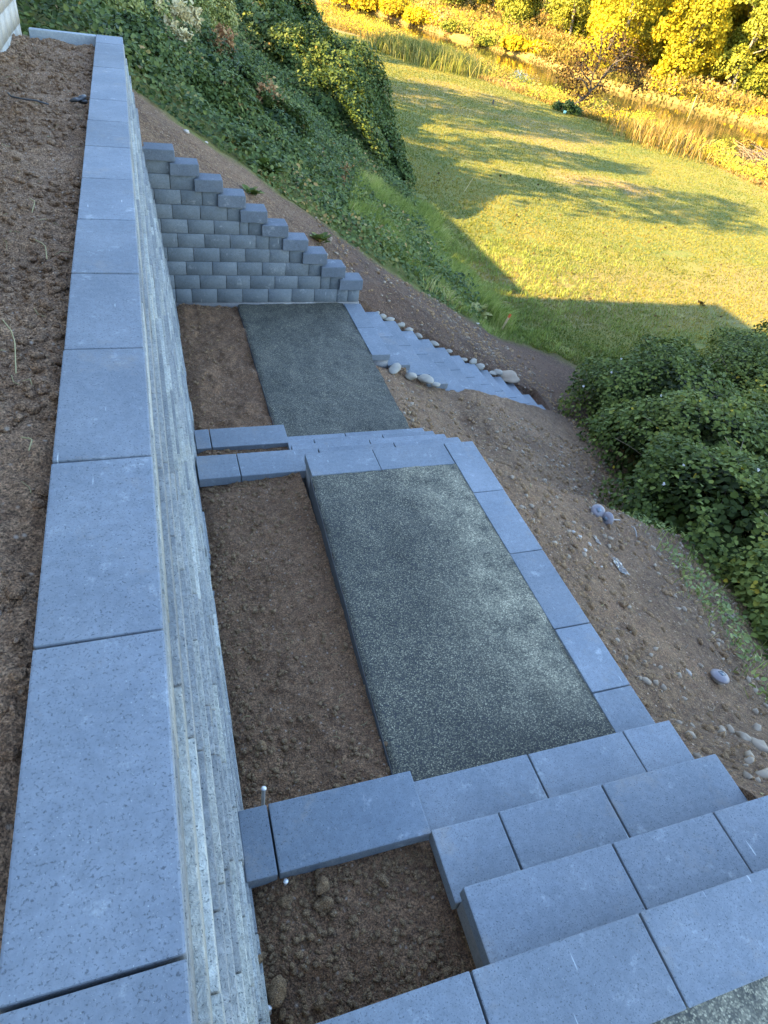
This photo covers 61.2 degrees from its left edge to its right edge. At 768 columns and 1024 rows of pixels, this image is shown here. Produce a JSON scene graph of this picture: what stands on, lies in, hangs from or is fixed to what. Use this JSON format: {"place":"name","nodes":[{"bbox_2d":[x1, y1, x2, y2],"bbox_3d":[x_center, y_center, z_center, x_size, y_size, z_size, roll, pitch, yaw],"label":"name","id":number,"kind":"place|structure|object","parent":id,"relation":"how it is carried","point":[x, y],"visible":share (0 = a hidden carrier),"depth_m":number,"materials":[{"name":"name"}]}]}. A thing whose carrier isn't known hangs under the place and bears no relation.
{"place":"outdoors","nodes":[
{"label":"outdoors","id":0,"kind":"place"},
{"bbox_2d":[18,0,767,968],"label":"ground","id":1,"kind":"structure","parent":0,"point":[158,124],"depth_m":9.60,"materials":[{"name":"brown soil"}]},
{"bbox_2d":[0,0,21,51],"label":"house","id":2,"kind":"structure","parent":1,"relation":"on","point":[9,21],"depth_m":6.06,"materials":[{"name":"paint"}]},
{"bbox_2d":[0,35,94,1013],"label":"soil strip","id":3,"kind":"object","parent":1,"relation":"on","point":[19,462],"visible":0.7,"depth_m":2.22,"materials":[{"name":"brown soil"}]},
{"bbox_2d":[2,319,16,373],"bbox_3d":[-1.249,-0.566,2.178,0.024,0.016,0.378,-15,47,-26],"label":"dry root","id":4,"kind":"object","parent":3,"relation":"on","point":[14,346],"visible":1,"depth_m":2.15,"materials":[{"name":"plant"}]},
{"bbox_2d":[7,92,48,104],"bbox_3d":[-2.501,-2.870,4.514,0.309,0.036,0.096,13,41,4],"label":"drip tube","id":5,"kind":"object","parent":3,"relation":"on","point":[9,94],"visible":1,"depth_m":4.49,"materials":[{"name":"black plastic"}]},
{"bbox_2d":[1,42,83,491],"bbox_3d":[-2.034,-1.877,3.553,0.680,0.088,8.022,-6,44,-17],"label":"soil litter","id":6,"kind":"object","parent":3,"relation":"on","point":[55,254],"visible":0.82,"depth_m":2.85,"materials":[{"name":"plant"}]},
{"bbox_2d":[0,33,94,835],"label":"soil clods","id":7,"kind":"object","parent":3,"relation":"on","point":[15,590],"visible":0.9,"depth_m":2.76,"materials":[{"name":"brown soil"}]},
{"bbox_2d":[69,95,87,103],"bbox_3d":[-2.211,-2.994,4.716,0.096,0.061,0.135,24,43,16],"label":"black scrap","id":8,"kind":"object","parent":3,"relation":"on","point":[80,99],"visible":1,"depth_m":4.70,"materials":[{"name":"stone"}]},
{"bbox_2d":[28,27,95,45],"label":"stone curb","id":9,"kind":"structure","parent":1,"relation":"on","point":[75,38],"depth_m":6.53,"materials":[{"name":"concrete"}]},
{"bbox_2d":[0,35,270,1023],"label":"retaining wall","id":10,"kind":"structure","parent":1,"relation":"on","point":[130,899],"depth_m":1.42,"materials":[{"name":"concrete"}]},
{"bbox_2d":[194,425,287,453],"bbox_3d":[-1.205,-0.501,5.514,0.747,0.352,0.264,-6,44,-17],"label":"planter header","id":11,"kind":"object","parent":10,"relation":"attached to","point":[255,437],"visible":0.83,"depth_m":5.38,"materials":[{"name":"concrete"}]},
{"bbox_2d":[238,771,430,888],"bbox_3d":[-0.211,1.319,2.607,0.707,0.352,0.261,-6,44,-17],"label":"planter header","id":12,"kind":"object","parent":10,"relation":"attached to","point":[309,832],"visible":0.89,"depth_m":2.48,"materials":[{"name":"concrete"}]},
{"bbox_2d":[99,0,238,48],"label":"shrub","id":13,"kind":"object","parent":1,"relation":"on","point":[222,12],"visible":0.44,"depth_m":13.68,"materials":[{"name":"green plant"}]},
{"bbox_2d":[153,0,204,46],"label":"dry stalks","id":14,"kind":"object","parent":1,"relation":"on","point":[179,9],"visible":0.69,"depth_m":11.95,"materials":[{"name":"plant"}]},
{"bbox_2d":[97,10,311,182],"bbox_3d":[-2.526,-6.918,10.813,3.190,2.304,5.126,9,41,-1],"label":"bramble thicket","id":15,"kind":"object","parent":1,"relation":"on","point":[218,88],"visible":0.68,"depth_m":9.71,"materials":[{"name":"green plant"}]},
{"bbox_2d":[207,19,237,59],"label":"seed stalks","id":16,"kind":"object","parent":1,"relation":"on","point":[219,29],"visible":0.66,"depth_m":13.24,"materials":[{"name":"beige plant"}]},
{"bbox_2d":[177,303,273,435],"bbox_3d":[-1.695,-1.475,6.720,0.745,0.113,3.000,-6,44,-17],"label":"soil bed","id":17,"kind":"object","parent":1,"relation":"on","point":[237,366],"visible":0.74,"depth_m":6.70,"materials":[{"name":"brown soil"}]},
{"bbox_2d":[238,307,272,424],"bbox_3d":[-1.359,-1.386,6.903,0.010,0.351,2.900,-6,44,-17],"label":"edging strip","id":18,"kind":"object","parent":17,"relation":"on","point":[256,368],"visible":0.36,"depth_m":6.81,"materials":[{"name":"plastic"}]},
{"bbox_2d":[225,126,256,151],"bbox_3d":[-2.031,-5.261,9.125,0.566,0.234,0.553,30,45,22],"label":"broadleaf plant","id":19,"kind":"object","parent":1,"relation":"on","point":[243,138],"visible":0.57,"depth_m":9.13,"materials":[{"name":"green plant"}]},
{"bbox_2d":[197,447,287,456],"bbox_3d":[-1.107,-0.352,5.168,0.765,0.058,0.490,-6,44,-17],"label":"soil bed","id":20,"kind":"object","parent":1,"relation":"on","point":[251,450],"visible":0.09,"depth_m":5.30,"materials":[{"name":"brown soil"}]},
{"bbox_2d":[16,0,483,317],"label":"undergrowth","id":21,"kind":"object","parent":1,"relation":"on","point":[82,14],"visible":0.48,"depth_m":10.54,"materials":[{"name":"green plant"}]},
{"bbox_2d":[142,142,362,307],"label":"block wall","id":22,"kind":"structure","parent":1,"relation":"on","point":[228,247],"depth_m":7.43,"materials":[{"name":"concrete"}]},
{"bbox_2d":[242,184,264,195],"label":"broadleaf plant","id":23,"kind":"object","parent":1,"relation":"on","point":[254,191],"visible":0.98,"depth_m":7.92,"materials":[{"name":"green plant"}]},
{"bbox_2d":[233,0,290,59],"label":"shrub","id":24,"kind":"object","parent":1,"relation":"on","point":[254,14],"visible":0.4,"depth_m":17.43,"materials":[{"name":"green plant"}]},
{"bbox_2d":[244,155,287,176],"bbox_3d":[-1.683,-4.887,9.073,0.639,0.253,0.602,-6,44,-17],"label":"broadleaf plant","id":25,"kind":"object","parent":1,"relation":"on","point":[264,161],"visible":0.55,"depth_m":9.03,"materials":[{"name":"green plant"}]},
{"bbox_2d":[256,75,285,112],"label":"seed stalks","id":26,"kind":"object","parent":1,"relation":"on","point":[261,85],"visible":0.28,"depth_m":11.98,"materials":[{"name":"beige plant"}]},
{"bbox_2d":[239,0,335,43],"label":"shrub","id":27,"kind":"object","parent":1,"relation":"on","point":[295,10],"visible":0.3,"depth_m":24.27,"materials":[{"name":"green plant"}]},
{"bbox_2d":[199,472,390,815],"bbox_3d":[-0.609,0.562,3.727,0.760,0.248,2.550,-6,44,-17],"label":"soil bed","id":28,"kind":"object","parent":1,"relation":"on","point":[295,693],"visible":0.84,"depth_m":3.52,"materials":[{"name":"brown soil"}]},
{"bbox_2d":[255,740,266,751],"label":"soil clod","id":29,"kind":"object","parent":28,"relation":"on","point":[261,745],"visible":1,"depth_m":2.98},
{"bbox_2d":[309,478,392,774],"bbox_3d":[-0.242,0.647,3.781,0.008,0.351,2.252,-5,43,-16],"label":"edging strip","id":30,"kind":"object","parent":28,"relation":"on","point":[315,508],"visible":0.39,"depth_m":3.74,"materials":[{"name":"metal"}]},
{"bbox_2d":[310,232,331,244],"bbox_3d":[-0.856,-3.608,8.503,0.314,0.156,0.256,-20,49,-30],"label":"broadleaf plant","id":31,"kind":"object","parent":1,"relation":"on","point":[321,237],"visible":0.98,"depth_m":8.48,"materials":[{"name":"green plant"}]},
{"bbox_2d":[238,302,409,436],"bbox_3d":[-0.720,-1.596,7.011,1.316,0.050,2.961,-6,44,-17],"label":"gravel landing","id":32,"kind":"object","parent":1,"relation":"on","point":[318,372],"visible":0.93,"depth_m":6.89,"materials":[{"name":"grey gravel"}]},
{"bbox_2d":[196,428,460,486],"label":"paver steps","id":33,"kind":"structure","parent":1,"relation":"on","point":[217,470],"depth_m":4.83,"materials":[{"name":"concrete"}]},
{"bbox_2d":[253,11,417,193],"bbox_3d":[-1.368,-11.395,17.970,4.516,3.752,6.364,-6,44,-17],"label":"shrub","id":34,"kind":"object","parent":1,"relation":"on","point":[336,80],"visible":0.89,"depth_m":16.92,"materials":[{"name":"green plant"}]},
{"bbox_2d":[322,148,354,188],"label":"seed stalks","id":35,"kind":"object","parent":1,"relation":"on","point":[344,176],"visible":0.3,"depth_m":12.28,"materials":[{"name":"green plant"}]},
{"bbox_2d":[327,0,367,8],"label":"meadow shrub","id":36,"kind":"object","parent":1,"relation":"on","point":[341,1],"visible":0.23,"depth_m":78.07,"materials":[{"name":"yellow plant"}]},
{"bbox_2d":[252,840,473,1023],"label":"soil bed","id":37,"kind":"object","parent":1,"relation":"on","point":[430,919],"visible":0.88,"depth_m":2.29,"materials":[{"name":"brown soil"}]},
{"bbox_2d":[267,974,286,1008],"bbox_3d":[-0.347,1.564,2.117,0.069,0.070,0.089,-6,44,-17],"label":"soil clod","id":38,"kind":"object","parent":37,"relation":"on","point":[276,992],"visible":0.99,"depth_m":2.10,"materials":[{"name":"brown soil"}]},
{"bbox_2d":[277,894,292,906],"bbox_3d":[-0.353,1.394,2.322,0.058,0.046,0.040,-6,44,-17],"label":"soil clod","id":39,"kind":"object","parent":37,"relation":"on","point":[286,900],"visible":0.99,"depth_m":2.31,"materials":[{"name":"brown soil"}]},
{"bbox_2d":[316,875,329,894],"bbox_3d":[-0.225,1.356,2.357,0.057,0.067,0.063,-6,44,-17],"label":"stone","id":40,"kind":"object","parent":37,"relation":"on","point":[322,885],"visible":1,"depth_m":2.34,"materials":[{"name":"brown stone"}]},
{"bbox_2d":[313,895,333,912],"bbox_3d":[-0.218,1.405,2.333,0.074,0.062,0.056,-6,44,-17],"label":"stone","id":41,"kind":"object","parent":37,"relation":"on","point":[322,903],"visible":1,"depth_m":2.31,"materials":[{"name":"brown stone"}]},
{"bbox_2d":[378,874,388,886],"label":"soil clod","id":42,"kind":"object","parent":37,"relation":"on","point":[383,879],"visible":1,"depth_m":2.40,"materials":[{"name":"soil"}]},
{"bbox_2d":[349,0,380,11],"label":"meadow shrub","id":43,"kind":"object","parent":1,"relation":"on","point":[361,4],"visible":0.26,"depth_m":76.36,"materials":[{"name":"yellow plant"}]},
{"bbox_2d":[388,363,400,374],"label":"river stone","id":44,"kind":"object","parent":1,"relation":"on","point":[394,368],"visible":1,"depth_m":7.40,"materials":[{"name":"grey stone"}]},
{"bbox_2d":[379,0,420,17],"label":"meadow shrub","id":45,"kind":"object","parent":1,"relation":"on","point":[393,7],"visible":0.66,"depth_m":73.06,"materials":[{"name":"yellow plant"}]},
{"bbox_2d":[308,117,526,333],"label":"tall grass","id":46,"kind":"structure","parent":1,"relation":"on","point":[434,221],"depth_m":12.76,"materials":[{"name":"green plant"}]},
{"bbox_2d":[401,6,441,24],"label":"meadow shrub","id":47,"kind":"object","parent":1,"relation":"on","point":[416,15],"visible":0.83,"depth_m":70.75,"materials":[{"name":"yellow plant"}]},
{"bbox_2d":[417,374,433,383],"bbox_3d":[0.492,-1.571,7.676,0.226,0.088,0.148,23,43,14],"label":"river stone","id":48,"kind":"object","parent":1,"relation":"on","point":[426,378],"visible":0.98,"depth_m":7.64,"materials":[{"name":"grey stone"}]},
{"bbox_2d":[348,25,511,80],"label":"reed clump","id":49,"kind":"object","parent":1,"relation":"on","point":[425,52],"visible":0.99,"depth_m":43.28,"materials":[{"name":"green plant"}]},
{"bbox_2d":[344,304,545,409],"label":"paver steps","id":50,"kind":"structure","parent":1,"relation":"on","point":[388,344],"depth_m":8.28,"materials":[{"name":"concrete"}]},
{"bbox_2d":[437,0,463,5],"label":"tree","id":51,"kind":"object","parent":1,"relation":"on","point":[447,1],"visible":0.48,"depth_m":82.05,"materials":[{"name":"yellow plant"}]},
{"bbox_2d":[440,18,471,33],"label":"meadow shrub","id":52,"kind":"object","parent":1,"relation":"on","point":[448,25],"visible":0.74,"depth_m":67.61,"materials":[{"name":"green plant"}]},
{"bbox_2d":[311,464,615,781],"bbox_3d":[0.300,0.463,3.847,1.179,0.032,2.275,-6,44,-17],"label":"gravel landing","id":53,"kind":"object","parent":1,"relation":"on","point":[466,662],"visible":0.98,"depth_m":3.63,"materials":[{"name":"grey gravel"}]},
{"bbox_2d":[447,0,497,17],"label":"meadow shrub","id":54,"kind":"object","parent":1,"relation":"on","point":[466,4],"visible":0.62,"depth_m":81.98,"materials":[{"name":"yellow plant"}]},
{"bbox_2d":[304,441,654,732],"bbox_3d":[0.399,0.487,4.097,1.323,0.372,2.519,-6,44,-17],"label":"landing edging","id":55,"kind":"object","parent":1,"relation":"on","point":[617,699],"visible":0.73,"depth_m":4.15,"materials":[{"name":"concrete"}]},
{"bbox_2d":[471,302,492,317],"bbox_3d":[1.851,-3.903,12.520,0.450,0.190,0.526,-6,44,-17],"label":"broadleaf plant","id":56,"kind":"object","parent":1,"relation":"on","point":[484,307],"visible":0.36,"depth_m":12.52,"materials":[{"name":"green plant"}]},
{"bbox_2d":[475,0,495,7],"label":"tree","id":57,"kind":"object","parent":1,"relation":"on","point":[491,3],"visible":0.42,"depth_m":93.71,"materials":[{"name":"green plant"}]},
{"bbox_2d":[473,36,497,46],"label":"meadow shrub","id":58,"kind":"object","parent":1,"relation":"on","point":[482,41],"visible":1,"depth_m":64.75,"materials":[{"name":"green plant"}]},
{"bbox_2d":[501,370,519,382],"bbox_3d":[1.931,-2.112,10.095,0.383,0.164,0.305,37,48,27],"label":"rock","id":59,"kind":"object","parent":1,"relation":"on","point":[509,376],"visible":0.8,"depth_m":10.01,"materials":[{"name":"grey stone"}]},
{"bbox_2d":[499,33,531,52],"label":"meadow shrub","id":60,"kind":"object","parent":1,"relation":"on","point":[514,43],"visible":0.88,"depth_m":62.82,"materials":[{"name":"yellow plant"}]},
{"bbox_2d":[495,0,547,29],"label":"tree","id":61,"kind":"object","parent":1,"relation":"on","point":[516,8],"visible":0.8,"depth_m":74.88,"materials":[{"name":"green plant"}]},
{"bbox_2d":[505,0,542,16],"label":"tree","id":62,"kind":"object","parent":1,"relation":"on","point":[535,11],"visible":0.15,"depth_m":84.09,"materials":[{"name":"green plant"}]},
{"bbox_2d":[514,15,558,31],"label":"meadow shrub","id":63,"kind":"object","parent":1,"relation":"on","point":[541,24],"visible":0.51,"depth_m":74.86,"materials":[{"name":"yellow plant"}]},
{"bbox_2d":[314,0,767,189],"bbox_3d":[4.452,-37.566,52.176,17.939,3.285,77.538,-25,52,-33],"label":"bank undergrowth","id":64,"kind":"object","parent":1,"relation":"on","point":[748,167],"visible":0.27,"depth_m":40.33,"materials":[{"name":"yellow plant"}]},
{"bbox_2d":[315,217,767,795],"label":"slope gravel","id":65,"kind":"structure","parent":1,"relation":"on","point":[721,729],"depth_m":5.50,"materials":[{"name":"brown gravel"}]},
{"bbox_2d":[316,720,767,1023],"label":"paver steps","id":66,"kind":"structure","parent":1,"relation":"on","point":[618,878],"depth_m":2.32,"materials":[{"name":"concrete"}]},
{"bbox_2d":[316,219,767,795],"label":"slope clods","id":67,"kind":"object","parent":1,"relation":"on","point":[634,657],"visible":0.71,"depth_m":5.52,"materials":[{"name":"soil"}]},
{"bbox_2d":[529,39,562,55],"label":"meadow shrub","id":68,"kind":"object","parent":1,"relation":"on","point":[535,45],"visible":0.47,"depth_m":62.53,"materials":[{"name":"yellow plant"}]},
{"bbox_2d":[330,32,767,378],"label":"lawn grass","id":69,"kind":"structure","parent":1,"relation":"on","point":[535,176],"depth_m":21.79,"materials":[{"name":"green plant"}]},
{"bbox_2d":[330,0,767,125],"bbox_3d":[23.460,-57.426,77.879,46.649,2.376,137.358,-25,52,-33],"label":"meadow undergrowth","id":70,"kind":"object","parent":1,"relation":"on","point":[471,26],"visible":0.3,"depth_m":61.53,"materials":[{"name":"yellow plant"}]},
{"bbox_2d":[552,99,583,115],"bbox_3d":[10.710,-23.597,37.767,1.258,0.770,1.839,-23,51,-31],"label":"bank shrub","id":71,"kind":"object","parent":1,"relation":"on","point":[569,106],"visible":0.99,"depth_m":37.52,"materials":[{"name":"green plant"}]},
{"bbox_2d":[542,0,594,40],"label":"tree","id":72,"kind":"object","parent":1,"relation":"on","point":[569,8],"visible":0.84,"depth_m":72.88,"materials":[{"name":"yellow plant"}]},
{"bbox_2d":[426,232,735,382],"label":"rough grass","id":73,"kind":"structure","parent":1,"relation":"on","point":[494,285],"depth_m":14.95,"materials":[{"name":"green plant"}]},
{"bbox_2d":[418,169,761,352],"bbox_3d":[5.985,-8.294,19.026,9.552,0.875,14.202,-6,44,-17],"label":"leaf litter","id":74,"kind":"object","parent":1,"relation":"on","point":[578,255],"visible":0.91,"depth_m":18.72,"materials":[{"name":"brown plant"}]},
{"bbox_2d":[590,504,604,516],"bbox_3d":[1.907,-0.007,5.792,0.132,0.070,0.132,-17,71,-7],"label":"solar light","id":75,"kind":"object","parent":1,"relation":"on","point":[597,510],"visible":0.91,"depth_m":5.76,"materials":[{"name":"plastic"}]},
{"bbox_2d":[547,26,654,105],"bbox_3d":[12.871,-26.200,38.370,7.327,4.757,3.441,-6,44,-17],"label":"leaning tree","id":76,"kind":"object","parent":1,"relation":"on","point":[636,74],"visible":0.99,"depth_m":38.19,"materials":[{"name":"brown plant"}]},
{"bbox_2d":[601,512,620,524],"bbox_3d":[2.047,0.068,5.813,0.233,0.132,0.132,5,45,-38],"label":"solar light","id":77,"kind":"object","parent":1,"relation":"on","point":[607,518],"visible":0.93,"depth_m":5.73,"materials":[{"name":"plastic"}]},
{"bbox_2d":[611,557,629,574],"bbox_3d":[1.857,0.417,5.099,0.106,0.073,0.172,-6,44,-17],"label":"plastic scrap","id":78,"kind":"object","parent":1,"relation":"on","point":[620,566],"visible":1,"depth_m":5.10,"materials":[{"name":"white plastic"}]},
{"bbox_2d":[581,0,675,69],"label":"tree","id":79,"kind":"object","parent":1,"relation":"on","point":[633,10],"visible":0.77,"depth_m":56.02,"materials":[{"name":"yellow plant"}]},
{"bbox_2d":[588,0,672,64],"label":"tree","id":80,"kind":"object","parent":1,"relation":"on","point":[640,47],"visible":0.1,"depth_m":60.43,"materials":[{"name":"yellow plant"}]},
{"bbox_2d":[627,109,663,124],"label":"bank shrub","id":81,"kind":"object","parent":1,"relation":"on","point":[642,112],"visible":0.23,"depth_m":43.76,"materials":[{"name":"yellow plant"}]},
{"bbox_2d":[632,0,682,61],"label":"tree","id":82,"kind":"object","parent":1,"relation":"on","point":[648,42],"visible":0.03,"depth_m":65.69,"materials":[{"name":"green plant"}]},
{"bbox_2d":[557,319,767,658],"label":"bramble bush","id":83,"kind":"object","parent":1,"relation":"on","point":[729,390],"visible":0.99,"depth_m":8.31,"materials":[{"name":"green plant"}]},
{"bbox_2d":[594,104,735,167],"bbox_3d":[15.669,-20.136,35.233,8.658,2.469,9.585,17,42,8],"label":"reed clump","id":84,"kind":"object","parent":1,"relation":"on","point":[661,135],"visible":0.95,"depth_m":34.10,"materials":[{"name":"yellow plant"}]},
{"bbox_2d":[586,466,767,702],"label":"weed grass","id":85,"kind":"structure","parent":1,"relation":"on","point":[754,652],"depth_m":5.68,"materials":[{"name":"green plant"}]},
{"bbox_2d":[610,505,767,703],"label":"weeds","id":86,"kind":"object","parent":1,"relation":"on","point":[725,604],"visible":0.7,"depth_m":5.62,"materials":[{"name":"green plant"}]},
{"bbox_2d":[637,0,747,73],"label":"tree","id":87,"kind":"object","parent":1,"relation":"on","point":[657,52],"visible":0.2,"depth_m":58.61,"materials":[{"name":"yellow plant"}]},
{"bbox_2d":[649,0,748,83],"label":"tree","id":88,"kind":"object","parent":1,"relation":"on","point":[717,13],"visible":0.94,"depth_m":53.15,"materials":[{"name":"yellow plant"}]},
{"bbox_2d":[652,976,767,1023],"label":"gravel landing","id":89,"kind":"object","parent":1,"relation":"on","point":[746,1004],"visible":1,"depth_m":1.96,"materials":[{"name":"grey gravel"}]},
{"bbox_2d":[710,669,729,683],"bbox_3d":[2.296,1.127,4.440,0.132,0.070,0.132,2,33,-24],"label":"rock","id":90,"kind":"object","parent":1,"relation":"on","point":[718,676],"visible":1,"depth_m":4.41,"materials":[{"name":"stone"}]},
{"bbox_2d":[690,0,767,84],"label":"tree","id":91,"kind":"object","parent":1,"relation":"on","point":[748,9],"visible":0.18,"depth_m":57.41,"materials":[{"name":"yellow plant"}]},
{"bbox_2d":[709,0,767,102],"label":"tree","id":92,"kind":"object","parent":1,"relation":"on","point":[743,51],"visible":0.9,"depth_m":52.58,"materials":[{"name":"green plant"}]},
{"bbox_2d":[736,731,750,741],"bbox_3d":[2.092,1.312,3.772,0.064,0.046,0.099,-6,44,-17],"label":"rock","id":93,"kind":"object","parent":1,"relation":"on","point":[743,735],"visible":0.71,"depth_m":3.76,"materials":[{"name":"grey stone"}]},
{"bbox_2d":[728,141,767,161],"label":"brush pile","id":94,"kind":"object","parent":1,"relation":"on","point":[758,154],"visible":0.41,"depth_m":39.07,"materials":[{"name":"beige plant"}]},
{"bbox_2d":[732,137,765,148],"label":"bank shrub","id":95,"kind":"object","parent":1,"relation":"on","point":[748,142],"visible":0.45,"depth_m":41.86,"materials":[{"name":"yellow plant"}]},
{"bbox_2d":[751,736,767,753],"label":"rock","id":96,"kind":"object","parent":1,"relation":"on","point":[760,745],"visible":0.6,"depth_m":3.72,"materials":[{"name":"grey stone"}]},
{"bbox_2d":[755,768,767,777],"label":"rock","id":97,"kind":"object","parent":1,"relation":"on","point":[763,773],"visible":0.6,"depth_m":3.12,"materials":[{"name":"grey stone"}]},
{"bbox_2d":[312,0,767,172],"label":"water","id":98,"kind":"structure","parent":0,"point":[715,126],"depth_m":50.69,"materials":[{"name":"brown liquid"}]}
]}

